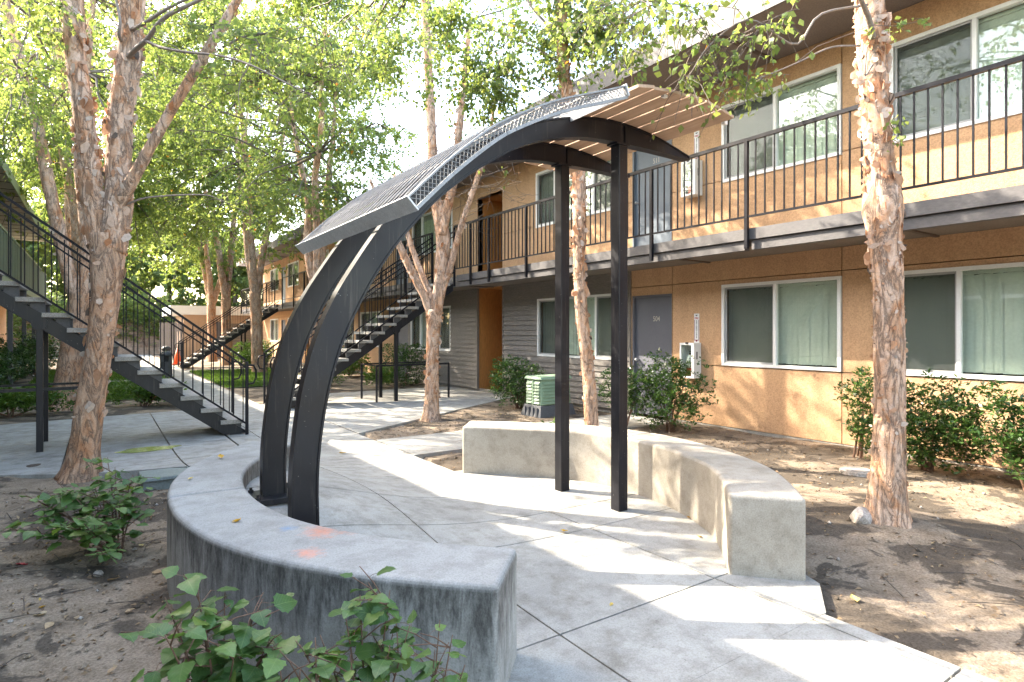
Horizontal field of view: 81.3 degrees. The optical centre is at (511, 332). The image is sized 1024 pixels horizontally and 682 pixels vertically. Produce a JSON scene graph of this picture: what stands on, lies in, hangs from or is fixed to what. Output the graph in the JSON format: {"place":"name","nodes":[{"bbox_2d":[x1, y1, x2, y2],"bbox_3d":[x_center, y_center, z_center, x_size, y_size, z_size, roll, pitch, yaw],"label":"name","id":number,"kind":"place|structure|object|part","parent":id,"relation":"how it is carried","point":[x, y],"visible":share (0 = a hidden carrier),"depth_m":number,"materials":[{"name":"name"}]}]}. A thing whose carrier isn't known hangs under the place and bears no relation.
{"place":"outdoors","nodes":[
{"label":"outdoors","id":0,"kind":"place"},
{"bbox_2d":[28,369,126,383],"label":"grass","id":1,"kind":"structure","parent":0,"point":[115,375],"depth_m":19.00,"materials":[{"name":"green plant"}]},
{"bbox_2d":[20,380,156,403],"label":"grass","id":2,"kind":"structure","parent":0,"point":[109,388],"depth_m":14.99,"materials":[{"name":"green plant"}]},
{"bbox_2d":[0,411,236,478],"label":"patio","id":3,"kind":"structure","parent":0,"point":[197,439],"depth_m":7.93,"materials":[{"name":"concrete"}]},
{"bbox_2d":[0,192,256,452],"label":"staircase","id":4,"kind":"structure","parent":3,"relation":"on","point":[33,311],"depth_m":8.00,"materials":[{"name":"metal"}]},
{"bbox_2d":[114,445,181,452],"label":"puddle","id":5,"kind":"object","parent":3,"relation":"on","point":[143,449],"visible":1,"depth_m":7.52,"materials":[{"name":"liquid"}]},
{"bbox_2d":[161,346,170,351],"bbox_3d":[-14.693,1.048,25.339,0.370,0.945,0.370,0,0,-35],"label":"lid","id":6,"kind":"object","parent":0,"point":[167,348],"visible":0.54,"depth_m":25.22,"materials":[{"name":"grey metal"}]},
{"bbox_2d":[140,355,259,406],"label":"path","id":7,"kind":"structure","parent":0,"point":[197,386],"depth_m":16.03,"materials":[{"name":"concrete"}]},
{"bbox_2d":[159,351,172,378],"bbox_3d":[-10.716,1.048,18.485,0.370,0.945,0.370,0,0,-35],"label":"litter bin","id":8,"kind":"object","parent":7,"relation":"on","point":[168,362],"visible":0.67,"depth_m":18.36,"materials":[{"name":"brown metal"}]},
{"bbox_2d":[162,305,262,358],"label":"building","id":9,"kind":"structure","parent":0,"point":[197,315],"depth_m":34.45,"materials":[{"name":"beige paint"}]},
{"bbox_2d":[159,322,181,358],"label":"plank gate","id":10,"kind":"structure","parent":9,"relation":"attached to","point":[177,335],"depth_m":33.88,"materials":[{"name":"grey"}]},
{"bbox_2d":[217,322,221,356],"bbox_3d":[-17.308,0.425,34.937,0.800,2.050,0.030,0,0,-35],"label":"door","id":11,"kind":"structure","parent":9,"relation":"in","point":[219,323],"depth_m":35.02,"materials":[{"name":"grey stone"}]},
{"bbox_2d":[175,281,278,367],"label":"staircase","id":12,"kind":"structure","parent":0,"point":[244,328],"depth_m":25.93,"materials":[{"name":"metal"}]},
{"bbox_2d":[190,367,300,387],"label":"lawn","id":13,"kind":"structure","parent":0,"point":[224,386],"depth_m":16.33,"materials":[{"name":"plant"}]},
{"bbox_2d":[134,0,351,372],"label":"birch tree","id":14,"kind":"object","parent":13,"relation":"on","point":[255,272],"visible":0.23,"depth_m":20.76,"materials":[{"name":"green plant"}]},
{"bbox_2d":[224,404,452,476],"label":"path","id":15,"kind":"structure","parent":0,"point":[363,456],"depth_m":7.23,"materials":[{"name":"concrete"}]},
{"bbox_2d":[0,0,724,305],"label":"sky","id":16,"kind":"structure","parent":0,"point":[409,116],"materials":[{"name":"white"}]},
{"bbox_2d":[293,386,511,435],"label":"patio","id":17,"kind":"structure","parent":0,"point":[353,412],"depth_m":12.09,"materials":[{"name":"concrete"}]},
{"bbox_2d":[257,230,455,407],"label":"staircase","id":18,"kind":"structure","parent":17,"relation":"on","point":[362,345],"depth_m":12.87,"materials":[{"name":"metal"}]},
{"bbox_2d":[0,354,1023,681],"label":"ground","id":19,"kind":"structure","parent":0,"point":[982,650],"depth_m":3.91,"materials":[{"name":"brown soil"}]},
{"bbox_2d":[0,347,25,387],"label":"shrub","id":20,"kind":"object","parent":19,"relation":"on","point":[4,373],"visible":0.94,"depth_m":13.15,"materials":[{"name":"green plant"}]},
{"bbox_2d":[0,153,46,383],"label":"apartment building","id":21,"kind":"structure","parent":19,"relation":"on","point":[7,186],"depth_m":18.30,"materials":[{"name":"grey"}]},
{"bbox_2d":[0,332,52,379],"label":"shrub","id":22,"kind":"object","parent":19,"relation":"on","point":[21,351],"visible":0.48,"depth_m":17.35,"materials":[{"name":"green plant"}]},
{"bbox_2d":[13,334,60,371],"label":"shrub","id":23,"kind":"object","parent":19,"relation":"on","point":[52,357],"visible":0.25,"depth_m":21.52,"materials":[{"name":"green plant"}]},
{"bbox_2d":[22,196,67,299],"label":"broadleaf tree","id":24,"kind":"object","parent":19,"relation":"on","point":[29,247],"visible":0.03,"depth_m":41.18,"materials":[{"name":"green plant"}]},
{"bbox_2d":[44,622,53,628],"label":"fallen leaf","id":25,"kind":"object","parent":19,"relation":"on","point":[47,624],"visible":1,"depth_m":3.09,"materials":[{"name":"beige plant"}]},
{"bbox_2d":[0,384,107,417],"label":"shrub","id":26,"kind":"object","parent":19,"relation":"on","point":[14,400],"visible":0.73,"depth_m":10.59,"materials":[{"name":"green plant"}]},
{"bbox_2d":[1,457,160,563],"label":"leafy plant","id":27,"kind":"object","parent":19,"relation":"on","point":[121,505],"visible":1,"depth_m":4.12,"materials":[{"name":"green plant"}]},
{"bbox_2d":[6,317,167,355],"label":"retaining wall","id":28,"kind":"structure","parent":19,"relation":"on","point":[121,350],"depth_m":39.76,"materials":[{"name":"stone"}]},
{"bbox_2d":[6,309,21,336],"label":"shrub","id":29,"kind":"object","parent":28,"relation":"on","point":[14,320],"visible":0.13,"depth_m":36.08,"materials":[{"name":"green plant"}]},
{"bbox_2d":[6,288,66,346],"bbox_3d":[-28.886,-1.100,36.962,4.983,4.209,1.953,0,0,-35],"label":"shrub","id":30,"kind":"object","parent":28,"relation":"on","point":[28,326],"visible":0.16,"depth_m":36.63,"materials":[{"name":"green plant"}]},
{"bbox_2d":[116,293,136,338],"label":"shrub","id":31,"kind":"object","parent":28,"relation":"on","point":[120,313],"visible":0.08,"depth_m":39.22,"materials":[{"name":"green plant"}]},
{"bbox_2d":[117,289,189,346],"bbox_3d":[-24.243,-1.015,40.253,5.394,4.004,2.140,0,0,-35],"label":"shrub","id":32,"kind":"object","parent":28,"relation":"on","point":[141,314],"visible":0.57,"depth_m":39.87,"materials":[{"name":"green plant"}]},
{"bbox_2d":[93,570,103,576],"bbox_3d":[-2.604,1.519,3.754,0.058,0.042,0.062,0,0,-35],"label":"pebble","id":33,"kind":"object","parent":19,"relation":"on","point":[99,572],"visible":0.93,"depth_m":3.74,"materials":[{"name":"grey stone"}]},
{"bbox_2d":[2,1,195,285],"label":"birch tree","id":34,"kind":"object","parent":19,"relation":"on","point":[45,214],"visible":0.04,"depth_m":24.44,"materials":[{"name":"green plant"}]},
{"bbox_2d":[34,216,174,318],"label":"broadleaf tree","id":35,"kind":"object","parent":19,"relation":"on","point":[146,265],"visible":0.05,"depth_m":43.04,"materials":[{"name":"green plant"}]},
{"bbox_2d":[0,0,224,411],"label":"birch tree","id":36,"kind":"object","parent":19,"relation":"on","point":[33,111],"visible":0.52,"depth_m":11.63,"materials":[{"name":"green plant"}]},
{"bbox_2d":[108,376,187,405],"bbox_3d":[-7.367,1.154,12.100,1.414,0.760,0.968,0,0,-20],"label":"shrub","id":37,"kind":"object","parent":19,"relation":"on","point":[134,389],"visible":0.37,"depth_m":11.88,"materials":[{"name":"green plant"}]},
{"bbox_2d":[138,466,188,489],"bbox_3d":[-3.425,1.490,6.045,0.606,0.160,0.436,0,0,-35],"label":"slab","id":38,"kind":"object","parent":19,"relation":"in","point":[168,476],"visible":0.29,"depth_m":5.86,"materials":[{"name":"grey concrete"}]},
{"bbox_2d":[121,218,206,320],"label":"broadleaf tree","id":39,"kind":"object","parent":19,"relation":"on","point":[179,298],"visible":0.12,"depth_m":46.63,"materials":[{"name":"green plant"}]},
{"bbox_2d":[172,349,180,364],"bbox_3d":[-15.521,1.120,27.683,0.460,0.780,0.460,0,0,-35],"label":"traffic cone","id":40,"kind":"object","parent":19,"relation":"on","point":[176,359],"visible":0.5,"depth_m":27.57,"materials":[{"name":"orange plastic"}]},
{"bbox_2d":[0,0,367,483],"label":"birch tree","id":41,"kind":"object","parent":19,"relation":"on","point":[107,213],"visible":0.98,"depth_m":6.06,"materials":[{"name":"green plant"}]},
{"bbox_2d":[100,29,293,365],"bbox_3d":[-14.245,-6.267,26.762,8.353,15.712,7.461,0,0,5],"label":"birch tree","id":42,"kind":"object","parent":19,"relation":"on","point":[225,282],"visible":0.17,"depth_m":26.93,"materials":[{"name":"green plant"}]},
{"bbox_2d":[118,565,296,681],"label":"leafy plant","id":43,"kind":"object","parent":19,"relation":"on","point":[223,661],"visible":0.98,"depth_m":2.05,"materials":[{"name":"green plant"}]},
{"bbox_2d":[131,72,284,361],"bbox_3d":[-16.262,-6.211,30.302,8.942,15.591,7.329,0,0,-35],"label":"birch tree","id":44,"kind":"object","parent":19,"relation":"on","point":[206,276],"visible":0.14,"depth_m":30.50,"materials":[{"name":"green plant"}]},
{"bbox_2d":[180,230,262,306],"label":"broadleaf tree","id":45,"kind":"object","parent":19,"relation":"on","point":[239,277],"visible":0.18,"depth_m":47.04,"materials":[{"name":"green plant"}]},
{"bbox_2d":[231,340,268,366],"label":"shrub","id":46,"kind":"object","parent":19,"relation":"on","point":[246,353],"visible":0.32,"depth_m":25.14,"materials":[{"name":"green plant"}]},
{"bbox_2d":[246,339,274,362],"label":"shrub","id":47,"kind":"object","parent":19,"relation":"on","point":[269,351],"visible":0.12,"depth_m":28.02,"materials":[{"name":"green plant"}]},
{"bbox_2d":[136,0,426,342],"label":"birch tree","id":48,"kind":"object","parent":19,"relation":"on","point":[309,200],"visible":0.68,"depth_m":15.00,"materials":[{"name":"green plant"}]},
{"bbox_2d":[262,637,336,681],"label":"leafy plant","id":49,"kind":"object","parent":19,"relation":"on","point":[273,666],"visible":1,"depth_m":1.85,"materials":[{"name":"green plant"}]},
{"bbox_2d":[331,368,347,385],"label":"shrub","id":50,"kind":"object","parent":19,"relation":"on","point":[337,380],"visible":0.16,"depth_m":16.46,"materials":[{"name":"green plant"}]},
{"bbox_2d":[167,441,516,681],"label":"curved bench","id":51,"kind":"object","parent":19,"relation":"on","point":[467,594],"visible":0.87,"depth_m":2.61,"materials":[{"name":"concrete"}]},
{"bbox_2d":[277,566,420,681],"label":"leafy plant","id":52,"kind":"object","parent":19,"relation":"on","point":[382,665],"visible":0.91,"depth_m":2.04,"materials":[{"name":"green plant"}]},
{"bbox_2d":[339,347,370,376],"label":"shrub","id":53,"kind":"object","parent":19,"relation":"on","point":[356,365],"visible":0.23,"depth_m":19.68,"materials":[{"name":"green plant"}]},
{"bbox_2d":[363,364,393,385],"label":"shrub","id":54,"kind":"object","parent":19,"relation":"on","point":[388,376],"visible":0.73,"depth_m":16.06,"materials":[{"name":"green plant"}]},
{"bbox_2d":[382,343,425,386],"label":"shrub","id":55,"kind":"object","parent":19,"relation":"on","point":[404,378],"visible":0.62,"depth_m":16.68,"materials":[{"name":"green plant"}]},
{"bbox_2d":[260,0,551,421],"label":"birch tree","id":56,"kind":"object","parent":19,"relation":"on","point":[433,299],"visible":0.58,"depth_m":10.11,"materials":[{"name":"green plant"}]},
{"bbox_2d":[394,610,467,681],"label":"leafy plant","id":57,"kind":"object","parent":19,"relation":"on","point":[428,668],"visible":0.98,"depth_m":1.96,"materials":[{"name":"green plant"}]},
{"bbox_2d":[5,413,999,630],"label":"pebbles","id":58,"kind":"object","parent":19,"relation":"on","point":[156,504],"visible":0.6,"depth_m":4.80,"materials":[{"name":"grey stone"}]},
{"bbox_2d":[0,408,1023,680],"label":"leaf litter","id":59,"kind":"object","parent":19,"relation":"on","point":[460,452],"visible":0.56,"depth_m":4.03,"materials":[{"name":"brown plant"}]},
{"bbox_2d":[0,407,1023,681],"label":"clods","id":60,"kind":"object","parent":19,"relation":"on","point":[82,665],"visible":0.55,"depth_m":3.93,"materials":[{"name":"brown soil"}]},
{"bbox_2d":[487,354,545,408],"bbox_3d":[0.108,0.978,11.723,1.218,1.131,1.120,0,0,1],"label":"shrub","id":61,"kind":"object","parent":19,"relation":"on","point":[514,373],"visible":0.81,"depth_m":11.61,"materials":[{"name":"green plant"}]},
{"bbox_2d":[338,0,708,425],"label":"birch tree","id":62,"kind":"object","parent":19,"relation":"on","point":[564,51],"visible":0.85,"depth_m":7.29,"materials":[{"name":"green plant"}]},
{"bbox_2d":[245,470,825,681],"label":"platform","id":63,"kind":"structure","parent":19,"relation":"on","point":[685,607],"depth_m":3.67,"materials":[{"name":"concrete"}]},
{"bbox_2d":[248,83,733,525],"bbox_3d":[-0.117,-0.098,4.799,3.600,3.336,2.288,0,0,-35],"label":"pergola","id":64,"kind":"object","parent":63,"relation":"on","point":[596,133],"visible":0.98,"depth_m":4.31,"materials":[{"name":"black paint"}]},
{"bbox_2d":[521,374,575,417],"bbox_3d":[0.666,1.163,10.964,0.842,0.735,0.605,0,0,-35],"label":"utility box","id":65,"kind":"object","parent":19,"relation":"on","point":[540,398],"visible":0.8,"depth_m":10.69,"materials":[{"name":"green plastic"}]},
{"bbox_2d":[595,363,655,422],"bbox_3d":[1.768,0.985,9.402,0.736,1.156,1.001,0,0,-35],"label":"shrub","id":66,"kind":"object","parent":19,"relation":"on","point":[630,394],"visible":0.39,"depth_m":9.34,"materials":[{"name":"green plant"}]},
{"bbox_2d":[236,0,1023,473],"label":"apartment building","id":67,"kind":"structure","parent":19,"relation":"on","point":[754,254],"depth_m":8.19,"materials":[{"name":"orange concrete"}]},
{"bbox_2d":[270,319,277,341],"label":"window","id":68,"kind":"structure","parent":67,"relation":"in","point":[273,322],"depth_m":32.89,"materials":[{"name":"grey glass"}]},
{"bbox_2d":[270,268,277,290],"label":"window","id":69,"kind":"structure","parent":67,"relation":"in","point":[273,273],"depth_m":33.16,"materials":[{"name":"glass"}]},
{"bbox_2d":[281,320,285,336],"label":"window","id":70,"kind":"structure","parent":67,"relation":"in","point":[283,322],"depth_m":31.59,"materials":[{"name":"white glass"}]},
{"bbox_2d":[281,266,285,303],"bbox_3d":[-11.925,-2.370,31.289,0.124,2.080,0.850,0,0,-35],"label":"door","id":71,"kind":"structure","parent":67,"relation":"in","point":[282,275],"depth_m":31.28,"materials":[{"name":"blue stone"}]},
{"bbox_2d":[288,260,298,286],"bbox_3d":[-10.864,-2.890,29.682,0.082,1.200,2.000,0,0,-35],"label":"window","id":72,"kind":"structure","parent":67,"relation":"in","point":[293,268],"depth_m":29.71,"materials":[{"name":"white glass"}]},
{"bbox_2d":[343,322,352,344],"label":"window","id":73,"kind":"structure","parent":67,"relation":"in","point":[350,331],"depth_m":23.19,"materials":[{"name":"glass"}]},
{"bbox_2d":[360,311,380,346],"bbox_3d":[-4.925,-0.110,21.236,0.262,1.240,1.950,0,0,-35],"label":"window","id":74,"kind":"structure","parent":67,"relation":"in","point":[374,313],"depth_m":21.65,"materials":[{"name":"grey glass"}]},
{"bbox_2d":[396,236,407,284],"bbox_3d":[-3.464,-2.370,18.994,0.165,2.080,0.900,0,0,-35],"label":"door","id":75,"kind":"structure","parent":67,"relation":"in","point":[404,238],"depth_m":19.19,"materials":[{"name":"blue wood"}]},
{"bbox_2d":[398,318,407,377],"bbox_3d":[-3.477,0.417,18.985,0.135,2.065,0.830,0,0,-35],"label":"door","id":76,"kind":"structure","parent":67,"relation":"in","point":[403,334],"depth_m":19.01,"materials":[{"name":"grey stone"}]},
{"bbox_2d":[410,306,450,350],"bbox_3d":[-2.301,-0.105,17.434,0.262,1.250,2.550,0,0,-35],"label":"window","id":77,"kind":"structure","parent":67,"relation":"in","point":[420,321],"depth_m":17.86,"materials":[{"name":"grey glass"}]},
{"bbox_2d":[412,207,452,254],"bbox_3d":[-2.250,-2.890,17.360,0.262,1.200,2.530,0,0,-35],"label":"window","id":78,"kind":"structure","parent":67,"relation":"in","point":[425,225],"depth_m":17.68,"materials":[{"name":"glass"}]},
{"bbox_2d":[536,160,610,227],"bbox_3d":[1.337,-2.890,12.162,0.262,1.200,2.500,0,0,-35],"label":"window","id":79,"kind":"structure","parent":67,"relation":"in","point":[548,175],"depth_m":12.33,"materials":[{"name":"grey glass"}]},
{"bbox_2d":[537,294,610,359],"bbox_3d":[1.369,-0.105,12.117,0.262,1.250,2.510,0,0,-35],"label":"window","id":80,"kind":"structure","parent":67,"relation":"in","point":[598,306],"depth_m":12.13,"materials":[{"name":"glass"}]},
{"bbox_2d":[632,139,671,246],"bbox_3d":[2.460,-2.370,10.410,0.165,2.080,0.900,0,0,-35],"label":"door","id":81,"kind":"structure","parent":67,"relation":"in","point":[640,160],"depth_m":10.51,"materials":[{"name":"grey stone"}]},
{"bbox_2d":[632,294,673,419],"bbox_3d":[2.460,0.410,10.410,0.165,2.120,0.900,0,0,-35],"label":"door","id":82,"kind":"structure","parent":67,"relation":"in","point":[651,314],"depth_m":10.47,"materials":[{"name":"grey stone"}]},
{"bbox_2d":[680,342,700,377],"bbox_3d":[2.865,0.445,9.588,0.188,0.570,0.283,0,0,-35],"label":"extinguisher cabinet","id":83,"kind":"object","parent":67,"relation":"attached to","point":[687,350],"visible":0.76,"depth_m":9.50,"materials":[{"name":"white metal"}]},
{"bbox_3d":[2.795,0.445,9.541,0.019,0.570,0.280,0,0,-35],"label":"door","id":84,"kind":"part","parent":83,"relation":"part of","materials":[{"name":"white plastic"}]},
{"bbox_2d":[681,159,701,198],"bbox_3d":[2.879,-2.465,9.567,0.188,0.570,0.283,0,0,-35],"label":"extinguisher cabinet","id":85,"kind":"object","parent":67,"relation":"attached to","point":[688,178],"visible":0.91,"depth_m":9.54,"materials":[{"name":"white metal"}]},
{"bbox_3d":[2.809,-2.465,9.520,0.019,0.570,0.280,0,0,-35],"label":"door","id":86,"kind":"part","parent":85,"relation":"part of","materials":[{"name":"white plastic"}]},
{"bbox_2d":[694,314,698,342],"bbox_3d":[2.970,-0.065,9.595,0.007,0.470,0.100,0,0,-35],"label":"fire sign","id":87,"kind":"object","parent":67,"relation":"attached to","point":[696,328],"visible":1,"depth_m":9.59,"materials":[{"name":"white paint"}]},
{"bbox_2d":[694,131,698,158],"bbox_3d":[2.970,-2.995,9.595,0.007,0.470,0.100,0,0,-35],"label":"fire sign","id":88,"kind":"object","parent":67,"relation":"attached to","point":[696,142],"visible":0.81,"depth_m":9.60,"materials":[{"name":"white paint"}]},
{"bbox_2d":[721,276,841,371],"bbox_3d":[3.845,-0.110,8.529,0.262,1.240,1.800,0,0,-35],"label":"window","id":89,"kind":"structure","parent":67,"relation":"in","point":[794,323],"depth_m":8.46,"materials":[{"name":"glass"}]},
{"bbox_2d":[721,63,843,182],"bbox_3d":[3.800,-2.890,8.497,0.152,1.180,1.800,0,0,-35],"label":"window","id":90,"kind":"structure","parent":67,"relation":"in","point":[822,95],"depth_m":8.41,"materials":[{"name":"grey glass"}]},
{"bbox_2d":[889,0,1023,142],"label":"window","id":91,"kind":"structure","parent":67,"relation":"in","point":[998,37],"depth_m":6.73,"materials":[{"name":"white glass"}]},
{"bbox_2d":[904,262,1023,380],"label":"window","id":92,"kind":"structure","parent":67,"relation":"in","point":[964,321],"depth_m":6.66,"materials":[{"name":"white glass"}]},
{"bbox_2d":[463,421,805,580],"bbox_3d":[0.949,1.295,5.345,1.351,0.610,3.842,0,0,-35],"label":"curved bench","id":93,"kind":"object","parent":19,"relation":"on","point":[748,515],"visible":0.89,"depth_m":4.80,"materials":[{"name":"concrete"}]},
{"bbox_2d":[628,347,718,431],"bbox_3d":[2.294,0.874,8.776,1.014,1.300,1.586,0,0,-35],"label":"shrub","id":94,"kind":"object","parent":19,"relation":"on","point":[674,385],"visible":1,"depth_m":8.74,"materials":[{"name":"green plant"}]},
{"bbox_2d":[537,0,932,528],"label":"birch tree","id":95,"kind":"object","parent":19,"relation":"on","point":[886,503],"visible":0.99,"depth_m":4.45,"materials":[{"name":"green plant"}]},
{"bbox_2d":[839,466,869,476],"bbox_3d":[3.630,1.485,6.272,0.340,0.090,0.340,0,0,-35],"label":"rock","id":96,"kind":"object","parent":19,"relation":"on","point":[856,471],"visible":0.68,"depth_m":6.21,"materials":[{"name":"grey stone"}]},
{"bbox_2d":[850,594,859,601],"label":"fallen leaf","id":97,"kind":"object","parent":19,"relation":"on","point":[855,598],"visible":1,"depth_m":3.40,"materials":[{"name":"yellow plant"}]},
{"bbox_2d":[842,366,873,457],"bbox_3d":[4.140,0.945,6.988,0.417,1.116,0.499,0,0,-5],"label":"shrub","id":98,"kind":"object","parent":19,"relation":"on","point":[865,405],"visible":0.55,"depth_m":6.99,"materials":[{"name":"green plant"}]},
{"bbox_2d":[849,507,871,523],"bbox_3d":[2.670,1.403,4.551,0.171,0.142,0.157,0,0,-7],"label":"rubble block","id":99,"kind":"object","parent":19,"relation":"on","point":[859,515],"depth_m":4.50,"materials":[{"name":"grey stone"}]},
{"bbox_2d":[833,368,988,475],"bbox_3d":[4.316,0.936,6.442,1.060,1.154,1.507,0,0,-35],"label":"shrub","id":100,"kind":"object","parent":19,"relation":"on","point":[921,421],"visible":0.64,"depth_m":6.13,"materials":[{"name":"green plant"}]},
{"bbox_2d":[930,378,1023,490],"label":"shrub","id":101,"kind":"object","parent":19,"relation":"on","point":[1015,455],"visible":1,"depth_m":5.52,"materials":[{"name":"green plant"}]},
{"bbox_2d":[0,408,1023,681],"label":"fallen twigs","id":102,"kind":"object","parent":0,"point":[458,462],"depth_m":3.99,"materials":[{"name":"brown wood"}]},
{"bbox_2d":[376,414,670,458],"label":"path","id":103,"kind":"structure","parent":0,"point":[425,445],"depth_m":8.18,"materials":[{"name":"concrete"}]},
{"bbox_2d":[691,614,997,681],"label":"path","id":104,"kind":"structure","parent":0,"point":[824,648],"depth_m":2.68,"materials":[{"name":"concrete"}]},
{"label":"lawn","id":105,"kind":"structure","parent":0,"visible":0},
{"bbox_2d":[0,0,237,280],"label":"birch tree","id":106,"kind":"object","parent":105,"relation":"on","point":[68,197],"visible":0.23,"depth_m":18.92,"materials":[{"name":"green plant"}]}
]}

